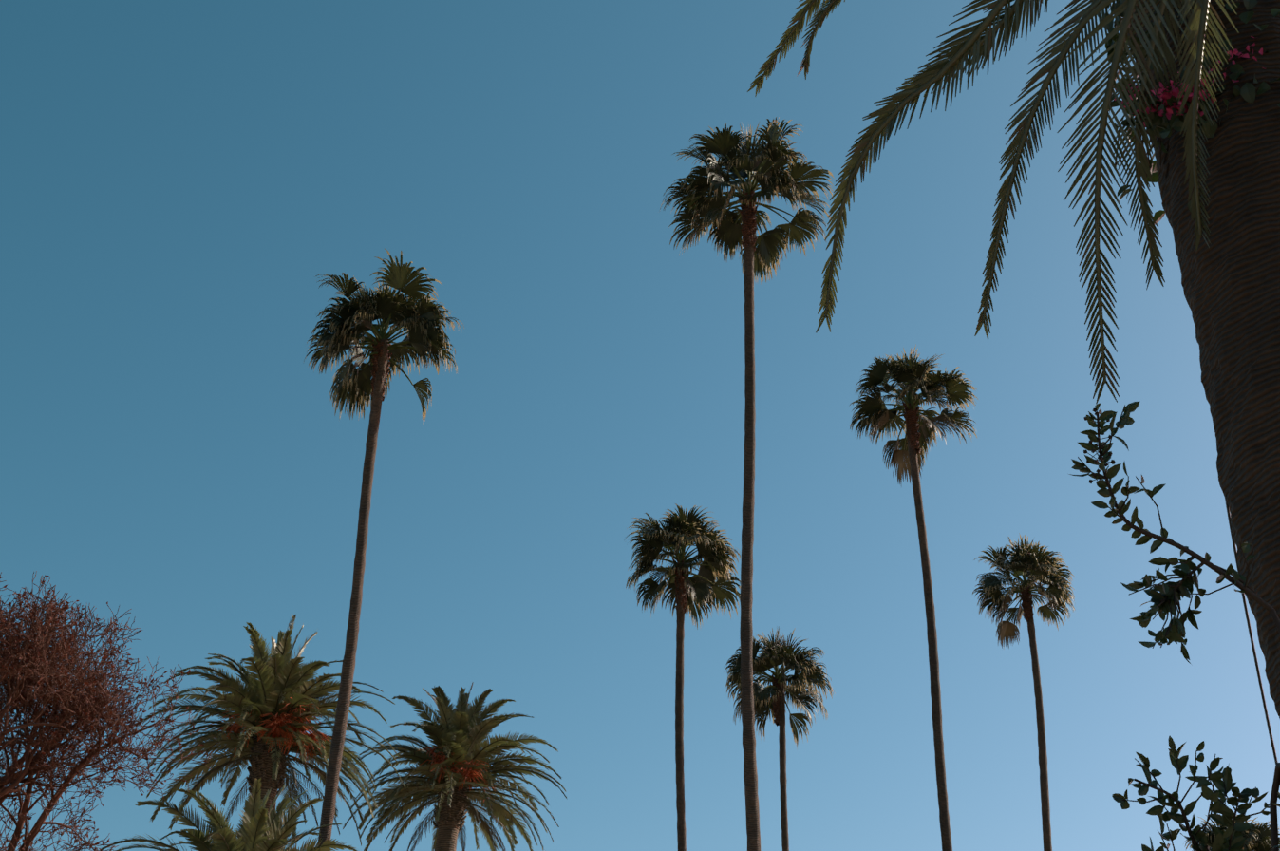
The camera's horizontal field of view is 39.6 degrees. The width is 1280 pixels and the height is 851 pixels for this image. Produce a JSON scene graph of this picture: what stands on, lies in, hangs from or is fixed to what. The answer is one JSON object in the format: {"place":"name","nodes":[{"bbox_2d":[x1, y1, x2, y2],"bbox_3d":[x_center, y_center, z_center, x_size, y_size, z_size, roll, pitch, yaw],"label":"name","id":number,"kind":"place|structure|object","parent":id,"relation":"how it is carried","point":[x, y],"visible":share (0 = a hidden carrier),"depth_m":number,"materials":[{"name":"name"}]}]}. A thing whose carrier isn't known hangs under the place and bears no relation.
{"place":"outdoors","nodes":[
{"label":"outdoors","id":0,"kind":"place"},
{"bbox_2d":[0,570,211,850],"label":"bare tree","id":1,"kind":"object","parent":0,"point":[38,665],"visible":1,"depth_m":21.45,"materials":[{"name":"red plant"}]},
{"bbox_2d":[101,777,357,850],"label":"date palm","id":2,"kind":"object","parent":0,"point":[255,831],"visible":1,"depth_m":34.90,"materials":[{"name":"green plant"}]},
{"bbox_2d":[137,613,405,846],"bbox_3d":[-9.673,14.709,43.023,7.008,21.818,6.855,-1,-30,1],"label":"date palm","id":3,"kind":"object","parent":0,"point":[277,699],"depth_m":46.32,"materials":[{"name":"green plant"}]},
{"bbox_2d":[302,248,464,846],"bbox_3d":[-6.212,8.148,37.021,4.069,27.204,3.522,-1,-30,1],"label":"fan palm","id":4,"kind":"object","parent":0,"point":[421,319],"depth_m":42.34,"materials":[{"name":"green plant"}]},
{"bbox_2d":[342,681,566,850],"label":"date palm","id":5,"kind":"object","parent":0,"point":[459,734],"depth_m":50.88,"materials":[{"name":"green plant"}]},
{"bbox_2d":[0,0,1279,850],"label":"sky","id":6,"kind":"structure","parent":0,"point":[178,178],"materials":[{"name":"blue"}]},
{"bbox_2d":[624,503,740,850],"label":"fan palm","id":7,"kind":"object","parent":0,"point":[677,536],"depth_m":56.53,"materials":[{"name":"green plant"}]},
{"bbox_2d":[659,116,834,850],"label":"fan palm","id":8,"kind":"object","parent":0,"point":[765,162],"depth_m":43.72,"materials":[{"name":"green plant"}]},
{"bbox_2d":[724,625,834,850],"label":"fan palm","id":9,"kind":"object","parent":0,"point":[776,653],"depth_m":69.26,"materials":[{"name":"green plant"}]},
{"bbox_2d":[848,344,978,850],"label":"fan palm","id":10,"kind":"object","parent":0,"point":[912,375],"depth_m":53.91,"materials":[{"name":"green plant"}]},
{"bbox_2d":[747,0,1279,718],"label":"palm","id":11,"kind":"object","parent":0,"point":[1231,280],"depth_m":6.03,"materials":[{"name":"green plant"}]},
{"bbox_2d":[1096,0,1279,225],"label":"vine leaves","id":12,"kind":"object","parent":11,"relation":"attached to","point":[1248,92],"visible":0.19,"depth_m":6.39,"materials":[{"name":"plant"}]},
{"bbox_2d":[1101,36,1279,178],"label":"bougainvillea vine","id":13,"kind":"object","parent":11,"relation":"attached to","point":[1167,128],"visible":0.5,"depth_m":6.29,"materials":[{"name":"green plant"}]},
{"bbox_2d":[971,534,1075,850],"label":"fan palm","id":14,"kind":"object","parent":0,"point":[1033,564],"depth_m":61.06,"materials":[{"name":"green plant"}]},
{"bbox_2d":[1069,401,1279,850],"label":"leafy branches","id":15,"kind":"object","parent":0,"point":[1166,598],"visible":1,"depth_m":5.00,"materials":[{"name":"green plant"}]},
{"bbox_2d":[1148,15,1278,764],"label":"trunk cables","id":16,"kind":"object","parent":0,"point":[1253,651],"visible":0.15,"depth_m":6.52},
{"bbox_2d":[1184,813,1279,850],"bbox_3d":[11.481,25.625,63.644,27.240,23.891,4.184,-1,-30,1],"label":"fan palm","id":17,"kind":"object","parent":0,"point":[1257,837],"visible":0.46,"depth_m":68.27,"materials":[{"name":"green plant"}]}
]}

